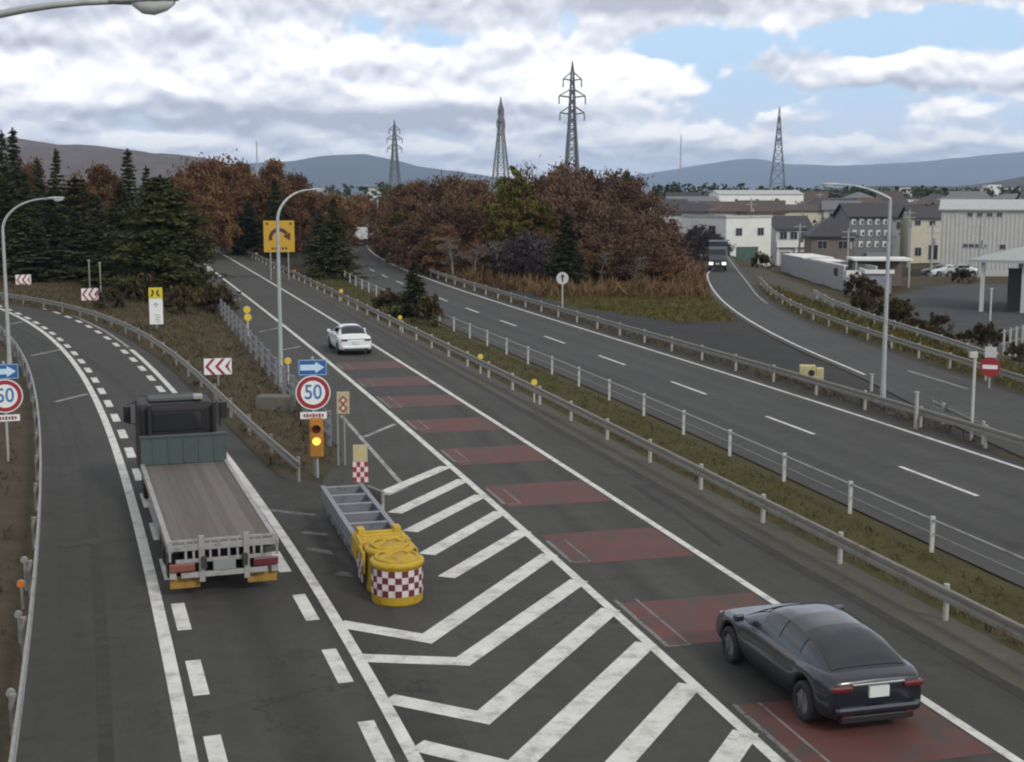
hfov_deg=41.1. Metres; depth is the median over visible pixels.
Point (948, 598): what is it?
guardrail
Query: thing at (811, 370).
utility box
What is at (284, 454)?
guardrail
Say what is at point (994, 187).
apartment house
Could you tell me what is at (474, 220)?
autumn tree
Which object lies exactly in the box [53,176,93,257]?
conifer
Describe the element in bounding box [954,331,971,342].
shrub
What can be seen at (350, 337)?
passenger car
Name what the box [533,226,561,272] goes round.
autumn tree
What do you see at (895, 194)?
house
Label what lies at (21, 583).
delineator
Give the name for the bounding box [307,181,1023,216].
distant dark wood
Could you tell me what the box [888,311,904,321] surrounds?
shrub
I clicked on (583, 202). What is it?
autumn tree
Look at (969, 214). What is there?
window
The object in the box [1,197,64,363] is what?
street lamp
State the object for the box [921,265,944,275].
passenger car
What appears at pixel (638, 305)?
yellow verge grass
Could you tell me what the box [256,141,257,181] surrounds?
radio mast
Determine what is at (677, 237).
autumn tree
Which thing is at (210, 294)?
shrub
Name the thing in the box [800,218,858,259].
house
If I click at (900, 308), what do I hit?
shrub
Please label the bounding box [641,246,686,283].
autumn tree
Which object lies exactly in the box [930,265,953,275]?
passenger car
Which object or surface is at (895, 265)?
carport
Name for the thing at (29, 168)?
autumn tree
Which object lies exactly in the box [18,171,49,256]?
conifer
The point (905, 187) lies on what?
apartment house
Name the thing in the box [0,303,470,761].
road ramp
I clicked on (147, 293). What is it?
shrub
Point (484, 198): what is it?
autumn tree
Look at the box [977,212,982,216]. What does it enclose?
window
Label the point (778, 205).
house
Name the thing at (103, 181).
autumn tree
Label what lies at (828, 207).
house
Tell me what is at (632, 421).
median grass
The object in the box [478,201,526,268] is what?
poplar tree
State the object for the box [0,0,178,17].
street lamp
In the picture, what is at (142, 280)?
shrub
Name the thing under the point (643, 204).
autumn tree
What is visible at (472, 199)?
poplar tree
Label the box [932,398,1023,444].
guardrail
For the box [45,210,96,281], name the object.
conifer
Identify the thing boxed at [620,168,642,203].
green tree
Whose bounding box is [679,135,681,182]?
radio mast
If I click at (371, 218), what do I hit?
autumn tree
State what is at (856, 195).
house
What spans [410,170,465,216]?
autumn tree
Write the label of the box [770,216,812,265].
house
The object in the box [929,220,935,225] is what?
window
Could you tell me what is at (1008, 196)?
house
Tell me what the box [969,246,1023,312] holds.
service canopy
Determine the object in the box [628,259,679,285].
autumn tree
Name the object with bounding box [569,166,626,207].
autumn tree
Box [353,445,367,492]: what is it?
object marker
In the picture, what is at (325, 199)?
autumn tree
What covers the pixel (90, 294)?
chevron sign
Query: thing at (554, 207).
autumn tree
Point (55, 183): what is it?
conifer
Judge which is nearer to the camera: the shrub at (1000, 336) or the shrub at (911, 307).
the shrub at (1000, 336)
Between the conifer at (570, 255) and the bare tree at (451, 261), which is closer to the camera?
the conifer at (570, 255)
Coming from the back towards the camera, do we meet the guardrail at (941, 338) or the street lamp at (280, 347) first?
the guardrail at (941, 338)
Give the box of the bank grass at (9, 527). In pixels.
[0,352,22,634]
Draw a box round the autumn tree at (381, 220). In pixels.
[363,193,419,254]
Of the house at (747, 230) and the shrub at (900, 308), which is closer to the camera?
the shrub at (900, 308)
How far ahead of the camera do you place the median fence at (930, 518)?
40.37 m
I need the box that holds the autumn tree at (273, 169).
[254,158,302,240]
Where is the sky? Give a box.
[0,0,1023,181]
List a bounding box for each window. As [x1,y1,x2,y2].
[708,225,715,233]
[736,228,741,235]
[757,227,763,235]
[780,231,786,239]
[790,231,797,239]
[817,240,827,248]
[834,268,837,275]
[838,241,846,248]
[896,222,900,228]
[914,247,921,255]
[915,220,920,225]
[928,245,937,259]
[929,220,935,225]
[967,212,972,216]
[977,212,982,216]
[987,212,992,216]
[997,212,1002,216]
[1000,244,1005,248]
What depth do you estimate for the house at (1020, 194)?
351.71 m
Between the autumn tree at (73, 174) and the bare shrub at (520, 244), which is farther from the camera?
the autumn tree at (73, 174)
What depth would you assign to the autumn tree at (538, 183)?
147.76 m
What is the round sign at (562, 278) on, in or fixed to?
on the ground at (956, 302)
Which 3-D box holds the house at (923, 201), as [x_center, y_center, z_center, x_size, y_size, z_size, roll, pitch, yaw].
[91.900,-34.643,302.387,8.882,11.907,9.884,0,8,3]
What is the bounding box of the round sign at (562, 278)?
[556,272,568,307]
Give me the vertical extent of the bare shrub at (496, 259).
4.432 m
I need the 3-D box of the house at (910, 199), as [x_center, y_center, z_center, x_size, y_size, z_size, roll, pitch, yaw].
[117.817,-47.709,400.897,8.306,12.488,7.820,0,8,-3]
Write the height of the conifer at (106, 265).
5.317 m
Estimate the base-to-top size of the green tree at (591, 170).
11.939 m
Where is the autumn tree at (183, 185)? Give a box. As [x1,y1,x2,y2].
[169,174,217,249]
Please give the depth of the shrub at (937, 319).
82.32 m
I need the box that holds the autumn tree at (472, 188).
[428,175,489,228]
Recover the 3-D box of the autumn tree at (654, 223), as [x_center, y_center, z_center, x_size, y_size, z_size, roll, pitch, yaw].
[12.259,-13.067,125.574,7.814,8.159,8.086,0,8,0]
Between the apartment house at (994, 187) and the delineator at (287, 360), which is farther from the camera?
the apartment house at (994, 187)
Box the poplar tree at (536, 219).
[514,196,559,235]
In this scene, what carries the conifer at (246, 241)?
on the ground at (956, 302)
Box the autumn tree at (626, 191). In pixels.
[593,172,653,217]
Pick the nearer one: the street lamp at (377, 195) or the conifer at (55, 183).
the conifer at (55, 183)
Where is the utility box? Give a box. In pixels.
[799,364,823,378]
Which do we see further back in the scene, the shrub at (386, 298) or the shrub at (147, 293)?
the shrub at (147, 293)
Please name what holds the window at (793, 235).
in the house at (784, 237)
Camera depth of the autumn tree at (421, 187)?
168.67 m
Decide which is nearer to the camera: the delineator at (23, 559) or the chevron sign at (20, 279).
the delineator at (23, 559)
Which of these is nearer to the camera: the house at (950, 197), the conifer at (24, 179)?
the conifer at (24, 179)
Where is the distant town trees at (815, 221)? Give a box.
[772,195,1022,234]
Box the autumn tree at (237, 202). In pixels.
[214,186,263,252]
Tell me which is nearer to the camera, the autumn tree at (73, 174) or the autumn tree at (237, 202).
the autumn tree at (73, 174)
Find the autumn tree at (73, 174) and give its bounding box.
[53,166,118,236]
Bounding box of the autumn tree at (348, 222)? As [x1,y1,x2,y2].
[314,204,364,247]
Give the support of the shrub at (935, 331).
on the ground at (956, 302)
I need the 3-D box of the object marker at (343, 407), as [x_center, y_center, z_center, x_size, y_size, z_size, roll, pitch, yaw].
[-5.178,1.613,41.901,0.408,2.610,0.107,-1,8,-6]
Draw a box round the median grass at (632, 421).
[284,265,1023,648]
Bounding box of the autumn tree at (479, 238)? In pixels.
[453,217,516,270]
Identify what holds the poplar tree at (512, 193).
on the ground at (956, 302)
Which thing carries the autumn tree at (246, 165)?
on the ground at (956, 302)
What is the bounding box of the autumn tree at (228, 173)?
[198,148,258,249]
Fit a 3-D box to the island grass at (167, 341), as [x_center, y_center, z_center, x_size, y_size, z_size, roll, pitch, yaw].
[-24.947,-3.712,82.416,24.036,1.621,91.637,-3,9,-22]
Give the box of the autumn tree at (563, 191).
[538,178,597,237]
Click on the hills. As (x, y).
(76, 157)
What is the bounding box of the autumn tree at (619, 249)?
[591,242,656,281]
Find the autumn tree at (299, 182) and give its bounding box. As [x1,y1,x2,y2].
[284,171,322,239]
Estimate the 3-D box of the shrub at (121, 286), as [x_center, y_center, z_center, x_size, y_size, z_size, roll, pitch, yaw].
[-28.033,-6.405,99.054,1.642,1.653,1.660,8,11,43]
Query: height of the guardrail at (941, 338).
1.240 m
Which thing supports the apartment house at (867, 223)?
on the ground at (956, 302)
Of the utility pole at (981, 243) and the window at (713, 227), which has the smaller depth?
the utility pole at (981, 243)
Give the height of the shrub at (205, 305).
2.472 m
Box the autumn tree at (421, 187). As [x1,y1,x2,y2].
[406,178,438,212]
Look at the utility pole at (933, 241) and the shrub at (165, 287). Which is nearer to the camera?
the shrub at (165, 287)
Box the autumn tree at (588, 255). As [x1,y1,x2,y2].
[569,246,616,281]
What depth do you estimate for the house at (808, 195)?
368.24 m
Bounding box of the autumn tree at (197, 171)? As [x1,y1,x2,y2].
[166,152,235,239]
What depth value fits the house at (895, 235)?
223.97 m
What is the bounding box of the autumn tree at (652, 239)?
[603,214,689,282]
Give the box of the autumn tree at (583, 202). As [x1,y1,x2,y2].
[553,190,618,251]
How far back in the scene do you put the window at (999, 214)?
168.50 m
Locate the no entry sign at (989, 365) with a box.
[980,345,999,387]
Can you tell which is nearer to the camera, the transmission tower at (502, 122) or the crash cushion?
the crash cushion
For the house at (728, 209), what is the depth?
239.02 m
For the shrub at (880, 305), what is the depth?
88.92 m
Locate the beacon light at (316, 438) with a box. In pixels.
[309,418,323,477]
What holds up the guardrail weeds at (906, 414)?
on the ground at (956, 302)
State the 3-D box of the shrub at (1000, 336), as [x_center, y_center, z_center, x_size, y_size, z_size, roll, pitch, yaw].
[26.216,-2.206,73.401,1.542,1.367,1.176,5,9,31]
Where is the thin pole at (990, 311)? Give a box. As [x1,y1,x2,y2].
[988,288,992,346]
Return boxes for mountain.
[248,154,527,190]
[602,152,1023,189]
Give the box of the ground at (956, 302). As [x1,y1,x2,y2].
[0,186,1023,761]
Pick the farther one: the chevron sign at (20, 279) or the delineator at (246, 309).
the chevron sign at (20, 279)
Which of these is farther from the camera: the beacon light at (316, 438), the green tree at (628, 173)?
the green tree at (628, 173)
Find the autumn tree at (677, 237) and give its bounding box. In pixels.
[660,218,691,266]
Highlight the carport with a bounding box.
[846,257,912,287]
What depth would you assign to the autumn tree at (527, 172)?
157.70 m
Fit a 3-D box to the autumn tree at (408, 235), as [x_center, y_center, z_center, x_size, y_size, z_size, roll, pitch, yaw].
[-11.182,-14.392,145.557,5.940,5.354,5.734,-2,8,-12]
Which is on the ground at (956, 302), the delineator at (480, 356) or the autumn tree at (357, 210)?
the autumn tree at (357, 210)
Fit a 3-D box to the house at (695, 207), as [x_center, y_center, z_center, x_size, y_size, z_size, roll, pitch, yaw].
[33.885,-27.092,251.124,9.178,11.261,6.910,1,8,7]
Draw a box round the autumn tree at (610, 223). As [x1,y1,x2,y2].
[576,205,638,277]
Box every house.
[367,187,384,201]
[650,199,688,211]
[651,212,704,240]
[665,192,701,195]
[672,203,712,214]
[680,214,772,266]
[688,201,735,205]
[705,203,775,214]
[735,200,785,211]
[737,211,788,215]
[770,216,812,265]
[799,198,828,204]
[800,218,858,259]
[803,191,827,200]
[821,200,860,218]
[828,198,853,199]
[832,203,893,256]
[842,192,871,199]
[856,197,894,204]
[874,191,903,197]
[878,198,910,204]
[887,205,937,205]
[890,206,903,256]
[893,186,912,196]
[898,206,941,262]
[904,197,921,201]
[909,197,941,210]
[918,193,943,198]
[937,196,963,200]
[944,191,990,198]
[982,184,1001,195]
[991,194,1017,198]
[998,187,1021,192]
[1016,192,1023,198]
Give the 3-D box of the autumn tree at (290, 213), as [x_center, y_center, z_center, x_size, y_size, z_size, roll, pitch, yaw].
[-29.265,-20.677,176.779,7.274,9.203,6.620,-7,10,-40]
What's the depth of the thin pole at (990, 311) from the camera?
72.12 m
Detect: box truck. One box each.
[352,227,367,244]
[706,240,729,270]
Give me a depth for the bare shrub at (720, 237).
176.35 m
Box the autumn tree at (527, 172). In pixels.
[510,155,552,203]
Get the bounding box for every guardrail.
[0,292,300,481]
[0,326,41,761]
[230,244,1023,641]
[387,252,1023,447]
[759,276,1023,382]
[813,289,999,359]
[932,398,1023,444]
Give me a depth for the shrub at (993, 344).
73.63 m
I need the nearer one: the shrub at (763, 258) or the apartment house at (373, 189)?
the shrub at (763, 258)
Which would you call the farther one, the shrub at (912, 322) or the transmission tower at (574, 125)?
the transmission tower at (574, 125)
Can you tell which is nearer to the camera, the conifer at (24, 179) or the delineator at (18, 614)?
the delineator at (18, 614)
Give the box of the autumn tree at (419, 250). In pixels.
[406,224,466,265]
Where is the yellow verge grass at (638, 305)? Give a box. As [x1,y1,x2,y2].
[544,285,736,323]
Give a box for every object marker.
[336,392,349,465]
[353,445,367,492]
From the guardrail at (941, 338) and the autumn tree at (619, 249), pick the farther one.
the autumn tree at (619, 249)
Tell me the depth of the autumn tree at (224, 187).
175.35 m
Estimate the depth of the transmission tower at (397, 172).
552.03 m
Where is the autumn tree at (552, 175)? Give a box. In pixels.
[544,163,573,182]
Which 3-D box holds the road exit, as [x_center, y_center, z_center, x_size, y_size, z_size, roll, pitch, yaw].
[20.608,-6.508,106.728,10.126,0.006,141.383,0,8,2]
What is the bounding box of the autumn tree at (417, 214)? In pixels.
[387,195,436,261]
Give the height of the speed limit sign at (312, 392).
3.851 m
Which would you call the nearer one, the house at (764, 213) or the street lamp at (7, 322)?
the street lamp at (7, 322)
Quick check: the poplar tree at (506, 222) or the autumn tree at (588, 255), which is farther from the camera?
the poplar tree at (506, 222)
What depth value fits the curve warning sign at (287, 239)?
127.37 m
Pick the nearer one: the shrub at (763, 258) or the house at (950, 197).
the shrub at (763, 258)
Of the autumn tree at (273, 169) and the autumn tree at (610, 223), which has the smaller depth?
the autumn tree at (610, 223)
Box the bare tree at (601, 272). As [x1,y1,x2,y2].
[583,250,618,282]
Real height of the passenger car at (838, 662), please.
1.393 m
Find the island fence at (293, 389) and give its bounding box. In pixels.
[201,286,332,446]
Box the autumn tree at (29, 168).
[1,147,52,211]
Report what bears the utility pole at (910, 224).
on the ground at (956, 302)
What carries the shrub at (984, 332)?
on the ground at (956, 302)
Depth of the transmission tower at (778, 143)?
511.52 m
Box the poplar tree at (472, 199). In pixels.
[453,196,488,247]
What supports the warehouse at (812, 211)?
on the ground at (956, 302)
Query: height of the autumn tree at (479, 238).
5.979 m
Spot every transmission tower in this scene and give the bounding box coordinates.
[386,119,402,185]
[490,96,509,191]
[558,60,585,171]
[769,107,785,189]
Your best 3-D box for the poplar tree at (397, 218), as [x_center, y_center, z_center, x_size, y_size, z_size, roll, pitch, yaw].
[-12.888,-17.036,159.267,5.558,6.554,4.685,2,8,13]
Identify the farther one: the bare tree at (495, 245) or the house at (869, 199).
the house at (869, 199)
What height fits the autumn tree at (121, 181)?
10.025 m
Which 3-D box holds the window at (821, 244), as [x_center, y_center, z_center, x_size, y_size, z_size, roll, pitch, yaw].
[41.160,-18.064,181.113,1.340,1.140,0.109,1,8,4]
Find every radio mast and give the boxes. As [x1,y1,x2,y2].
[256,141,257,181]
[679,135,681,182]
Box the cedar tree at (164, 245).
[96,174,241,304]
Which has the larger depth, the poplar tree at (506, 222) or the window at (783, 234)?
the window at (783, 234)
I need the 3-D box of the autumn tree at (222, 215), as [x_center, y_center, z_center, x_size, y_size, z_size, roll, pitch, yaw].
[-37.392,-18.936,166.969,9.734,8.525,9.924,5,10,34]
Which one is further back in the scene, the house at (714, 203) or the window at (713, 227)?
the house at (714, 203)
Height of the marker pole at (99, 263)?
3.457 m
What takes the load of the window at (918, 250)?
in the house at (920, 244)
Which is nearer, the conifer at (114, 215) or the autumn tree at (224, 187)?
the conifer at (114, 215)
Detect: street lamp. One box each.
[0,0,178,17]
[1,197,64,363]
[276,188,323,390]
[364,184,377,227]
[821,182,891,404]
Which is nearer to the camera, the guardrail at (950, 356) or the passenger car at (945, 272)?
the guardrail at (950, 356)
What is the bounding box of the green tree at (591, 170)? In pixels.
[576,165,595,178]
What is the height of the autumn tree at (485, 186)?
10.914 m
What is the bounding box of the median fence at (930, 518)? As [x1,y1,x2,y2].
[326,266,1023,574]
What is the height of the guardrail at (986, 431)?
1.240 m
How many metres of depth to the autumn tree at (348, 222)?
178.38 m
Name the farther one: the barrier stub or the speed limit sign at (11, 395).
the speed limit sign at (11, 395)
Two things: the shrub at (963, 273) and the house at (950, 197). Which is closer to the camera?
the shrub at (963, 273)
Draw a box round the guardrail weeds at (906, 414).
[431,273,997,448]
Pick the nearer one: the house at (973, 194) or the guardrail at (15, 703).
the guardrail at (15, 703)
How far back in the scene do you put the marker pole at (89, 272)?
103.88 m
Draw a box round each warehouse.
[663,196,719,200]
[708,190,804,203]
[783,204,823,225]
[939,199,1023,275]
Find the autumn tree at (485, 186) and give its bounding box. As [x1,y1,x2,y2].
[461,175,497,202]
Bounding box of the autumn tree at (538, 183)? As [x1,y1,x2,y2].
[522,156,580,218]
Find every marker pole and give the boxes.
[87,260,90,287]
[98,262,101,292]
[969,352,977,440]
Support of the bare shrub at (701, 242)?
on the ground at (956, 302)
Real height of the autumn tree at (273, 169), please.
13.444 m
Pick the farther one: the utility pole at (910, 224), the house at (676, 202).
the house at (676, 202)
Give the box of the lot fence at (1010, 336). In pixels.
[1000,325,1023,356]
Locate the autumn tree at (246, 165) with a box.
[229,158,255,187]
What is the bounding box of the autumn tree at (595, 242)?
[575,218,634,278]
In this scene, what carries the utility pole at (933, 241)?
on the ground at (956, 302)
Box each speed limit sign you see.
[0,361,22,460]
[296,356,329,475]
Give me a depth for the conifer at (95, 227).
120.76 m
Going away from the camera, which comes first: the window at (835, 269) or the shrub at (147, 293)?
the shrub at (147, 293)
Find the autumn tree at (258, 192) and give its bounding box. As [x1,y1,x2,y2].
[222,171,296,241]
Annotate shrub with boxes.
[90,286,125,308]
[113,283,131,297]
[125,269,158,300]
[140,284,166,300]
[160,280,178,292]
[162,293,181,312]
[169,282,200,314]
[188,284,203,306]
[196,281,240,313]
[201,283,238,309]
[370,287,403,315]
[410,292,443,326]
[486,236,523,274]
[496,225,549,278]
[517,229,572,278]
[681,221,708,258]
[685,228,717,260]
[703,228,736,253]
[750,251,774,269]
[842,271,875,299]
[850,290,874,311]
[857,280,891,300]
[862,297,879,313]
[871,297,899,317]
[883,297,913,322]
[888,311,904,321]
[896,298,919,322]
[903,316,919,329]
[917,319,931,329]
[926,325,942,332]
[928,311,954,330]
[931,327,948,333]
[935,329,958,341]
[950,265,977,283]
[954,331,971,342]
[965,321,997,348]
[977,339,995,346]
[987,328,1012,351]
[1003,341,1023,360]
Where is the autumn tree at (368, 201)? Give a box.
[349,193,379,225]
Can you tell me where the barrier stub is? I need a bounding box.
[366,485,383,508]
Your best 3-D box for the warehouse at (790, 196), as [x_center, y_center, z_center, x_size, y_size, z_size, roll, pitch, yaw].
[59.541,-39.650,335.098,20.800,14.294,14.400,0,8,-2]
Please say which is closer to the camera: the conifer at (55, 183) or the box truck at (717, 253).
the conifer at (55, 183)
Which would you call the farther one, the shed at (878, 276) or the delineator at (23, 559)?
the shed at (878, 276)
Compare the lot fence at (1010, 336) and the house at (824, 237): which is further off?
the house at (824, 237)
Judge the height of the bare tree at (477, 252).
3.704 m
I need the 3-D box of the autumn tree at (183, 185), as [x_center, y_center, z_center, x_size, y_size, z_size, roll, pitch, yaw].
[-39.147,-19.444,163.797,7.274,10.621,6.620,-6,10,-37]
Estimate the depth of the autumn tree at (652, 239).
118.67 m
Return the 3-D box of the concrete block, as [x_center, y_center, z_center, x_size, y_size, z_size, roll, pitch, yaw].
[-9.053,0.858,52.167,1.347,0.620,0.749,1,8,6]
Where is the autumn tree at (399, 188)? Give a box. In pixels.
[380,178,418,236]
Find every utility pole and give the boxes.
[746,198,755,211]
[794,224,805,252]
[842,229,854,260]
[904,210,915,267]
[926,224,939,275]
[973,224,988,277]
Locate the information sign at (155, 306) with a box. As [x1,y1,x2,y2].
[148,287,162,329]
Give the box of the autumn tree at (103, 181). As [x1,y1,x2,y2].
[73,160,123,237]
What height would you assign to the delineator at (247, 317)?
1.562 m
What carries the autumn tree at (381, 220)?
on the ground at (956, 302)
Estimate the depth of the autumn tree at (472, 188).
150.68 m
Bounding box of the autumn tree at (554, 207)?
[523,192,578,234]
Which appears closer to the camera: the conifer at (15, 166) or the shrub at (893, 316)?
the shrub at (893, 316)
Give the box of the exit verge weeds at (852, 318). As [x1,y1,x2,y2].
[759,284,1023,389]
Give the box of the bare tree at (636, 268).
[616,256,654,282]
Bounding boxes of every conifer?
[0,130,16,224]
[0,176,37,262]
[0,201,48,278]
[1,127,29,211]
[7,224,66,281]
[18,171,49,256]
[25,190,72,277]
[30,158,47,226]
[43,148,71,227]
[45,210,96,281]
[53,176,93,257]
[68,182,143,284]
[76,224,130,287]
[81,194,106,255]
[117,148,142,233]
[136,165,151,214]
[228,201,263,255]
[256,178,295,257]
[299,197,376,279]
[301,210,327,266]
[385,259,448,319]
[542,212,591,288]
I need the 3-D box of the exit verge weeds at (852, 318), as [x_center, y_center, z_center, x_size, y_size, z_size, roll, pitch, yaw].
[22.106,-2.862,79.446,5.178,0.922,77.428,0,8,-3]
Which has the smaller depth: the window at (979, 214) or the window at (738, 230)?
the window at (979, 214)
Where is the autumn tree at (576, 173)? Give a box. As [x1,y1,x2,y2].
[548,160,596,190]
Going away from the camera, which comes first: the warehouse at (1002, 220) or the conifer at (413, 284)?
the conifer at (413, 284)
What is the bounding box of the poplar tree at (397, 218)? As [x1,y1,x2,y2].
[378,207,409,260]
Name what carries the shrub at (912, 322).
on the ground at (956, 302)
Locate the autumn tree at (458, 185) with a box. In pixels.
[443,177,466,195]
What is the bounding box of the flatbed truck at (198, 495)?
[123,391,278,588]
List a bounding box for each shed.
[781,253,877,290]
[859,268,894,293]
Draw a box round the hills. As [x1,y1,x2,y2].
[0,137,355,194]
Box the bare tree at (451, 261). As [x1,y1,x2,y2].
[432,236,471,275]
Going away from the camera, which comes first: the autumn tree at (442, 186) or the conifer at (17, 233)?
the conifer at (17, 233)
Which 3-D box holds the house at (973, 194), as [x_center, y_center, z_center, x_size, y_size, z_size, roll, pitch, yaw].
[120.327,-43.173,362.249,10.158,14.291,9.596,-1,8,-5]
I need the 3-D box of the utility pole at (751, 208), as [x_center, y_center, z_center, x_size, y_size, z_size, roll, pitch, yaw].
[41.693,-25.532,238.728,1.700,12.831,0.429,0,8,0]
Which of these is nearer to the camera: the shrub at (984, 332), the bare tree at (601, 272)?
the shrub at (984, 332)
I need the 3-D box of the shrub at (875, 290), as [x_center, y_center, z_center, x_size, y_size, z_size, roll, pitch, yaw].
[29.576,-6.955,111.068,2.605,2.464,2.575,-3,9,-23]
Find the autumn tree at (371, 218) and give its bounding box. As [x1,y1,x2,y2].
[361,190,401,241]
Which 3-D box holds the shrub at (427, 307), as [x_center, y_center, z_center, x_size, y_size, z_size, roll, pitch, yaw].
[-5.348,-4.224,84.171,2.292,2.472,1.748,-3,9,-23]
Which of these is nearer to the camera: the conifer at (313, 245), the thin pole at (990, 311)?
the thin pole at (990, 311)
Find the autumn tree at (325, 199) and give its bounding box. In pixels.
[306,187,357,235]
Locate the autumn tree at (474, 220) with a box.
[435,196,494,259]
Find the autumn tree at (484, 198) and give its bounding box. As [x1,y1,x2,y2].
[478,180,521,215]
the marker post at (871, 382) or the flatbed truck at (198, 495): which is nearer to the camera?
the flatbed truck at (198, 495)
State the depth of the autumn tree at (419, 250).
136.99 m
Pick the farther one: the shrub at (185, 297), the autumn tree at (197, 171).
the autumn tree at (197, 171)
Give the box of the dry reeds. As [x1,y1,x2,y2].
[444,256,710,299]
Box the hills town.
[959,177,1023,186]
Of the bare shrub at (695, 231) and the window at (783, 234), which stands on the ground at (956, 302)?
the bare shrub at (695, 231)
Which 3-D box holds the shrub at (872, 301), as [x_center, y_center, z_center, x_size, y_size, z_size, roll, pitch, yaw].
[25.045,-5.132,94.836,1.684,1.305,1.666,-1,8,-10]
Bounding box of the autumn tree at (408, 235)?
[381,222,431,267]
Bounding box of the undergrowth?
[2,234,705,277]
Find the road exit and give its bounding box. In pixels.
[705,255,1023,457]
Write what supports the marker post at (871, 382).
on the ground at (956, 302)
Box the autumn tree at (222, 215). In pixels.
[187,192,249,256]
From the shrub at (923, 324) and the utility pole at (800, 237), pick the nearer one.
the shrub at (923, 324)
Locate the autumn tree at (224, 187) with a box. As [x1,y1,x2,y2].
[197,173,244,253]
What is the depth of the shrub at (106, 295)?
93.37 m
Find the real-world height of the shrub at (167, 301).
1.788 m
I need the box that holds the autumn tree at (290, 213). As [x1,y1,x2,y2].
[256,186,315,252]
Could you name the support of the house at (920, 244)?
on the ground at (956, 302)
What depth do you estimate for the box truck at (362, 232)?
203.60 m
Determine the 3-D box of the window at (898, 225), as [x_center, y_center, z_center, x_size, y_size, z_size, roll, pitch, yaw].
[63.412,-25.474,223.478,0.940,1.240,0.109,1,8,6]
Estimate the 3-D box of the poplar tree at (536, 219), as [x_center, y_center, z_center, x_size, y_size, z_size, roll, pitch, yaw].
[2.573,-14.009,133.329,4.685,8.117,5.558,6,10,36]
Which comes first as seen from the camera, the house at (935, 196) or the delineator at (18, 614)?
the delineator at (18, 614)
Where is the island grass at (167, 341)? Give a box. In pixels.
[0,270,334,470]
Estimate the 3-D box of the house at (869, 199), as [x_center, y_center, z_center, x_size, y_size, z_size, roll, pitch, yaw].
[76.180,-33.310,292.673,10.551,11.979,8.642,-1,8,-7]
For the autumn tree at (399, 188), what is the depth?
175.69 m
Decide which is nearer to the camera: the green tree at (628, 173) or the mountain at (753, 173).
the green tree at (628, 173)
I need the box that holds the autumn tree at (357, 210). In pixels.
[324,192,372,239]
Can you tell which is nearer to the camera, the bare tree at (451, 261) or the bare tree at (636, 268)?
the bare tree at (636, 268)
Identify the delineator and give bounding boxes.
[6,688,15,696]
[14,610,22,643]
[17,579,25,608]
[20,556,27,590]
[243,306,250,330]
[244,313,251,335]
[284,357,291,383]
[478,354,482,373]
[531,379,537,402]
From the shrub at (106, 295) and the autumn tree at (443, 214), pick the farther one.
the autumn tree at (443, 214)
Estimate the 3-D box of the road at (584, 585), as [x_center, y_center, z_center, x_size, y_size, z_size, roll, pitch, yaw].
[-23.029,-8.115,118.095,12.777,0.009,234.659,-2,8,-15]
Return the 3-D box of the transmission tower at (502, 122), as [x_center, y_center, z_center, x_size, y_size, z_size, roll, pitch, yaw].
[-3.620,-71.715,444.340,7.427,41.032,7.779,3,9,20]
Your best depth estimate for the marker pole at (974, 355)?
46.14 m
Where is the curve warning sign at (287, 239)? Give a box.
[263,220,294,279]
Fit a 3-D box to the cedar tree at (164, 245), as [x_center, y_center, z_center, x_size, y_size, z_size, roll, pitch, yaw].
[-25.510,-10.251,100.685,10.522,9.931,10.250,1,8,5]
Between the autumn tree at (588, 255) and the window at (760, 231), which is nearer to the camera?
the autumn tree at (588, 255)
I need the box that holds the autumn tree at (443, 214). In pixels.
[425,199,468,246]
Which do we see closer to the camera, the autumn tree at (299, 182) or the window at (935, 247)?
the autumn tree at (299, 182)
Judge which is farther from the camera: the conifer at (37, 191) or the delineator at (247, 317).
the conifer at (37, 191)
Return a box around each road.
[190,247,1023,761]
[317,218,1023,586]
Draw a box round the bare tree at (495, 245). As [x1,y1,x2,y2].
[479,239,504,271]
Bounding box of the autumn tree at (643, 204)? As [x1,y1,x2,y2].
[611,188,679,255]
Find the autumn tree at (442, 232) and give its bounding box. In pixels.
[418,224,462,272]
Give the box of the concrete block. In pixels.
[256,394,294,412]
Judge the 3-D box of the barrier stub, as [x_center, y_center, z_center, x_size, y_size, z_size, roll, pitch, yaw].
[-3.555,3.244,35.702,0.135,0.910,0.900,-5,9,-32]
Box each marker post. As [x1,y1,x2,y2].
[870,374,873,391]
[914,391,919,428]
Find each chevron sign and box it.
[15,275,30,284]
[81,288,98,300]
[204,358,231,385]
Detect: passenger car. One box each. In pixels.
[327,323,371,353]
[716,603,922,724]
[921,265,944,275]
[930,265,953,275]
[940,264,976,275]
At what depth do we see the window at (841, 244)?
180.90 m
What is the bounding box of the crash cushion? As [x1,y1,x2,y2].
[320,483,423,606]
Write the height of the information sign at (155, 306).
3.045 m
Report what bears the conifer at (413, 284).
on the ground at (956, 302)
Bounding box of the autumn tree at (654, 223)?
[622,195,691,267]
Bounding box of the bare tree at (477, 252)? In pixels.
[459,242,490,275]
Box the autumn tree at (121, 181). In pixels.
[115,175,135,217]
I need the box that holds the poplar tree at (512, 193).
[484,165,540,237]
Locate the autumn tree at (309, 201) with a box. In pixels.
[295,191,326,244]

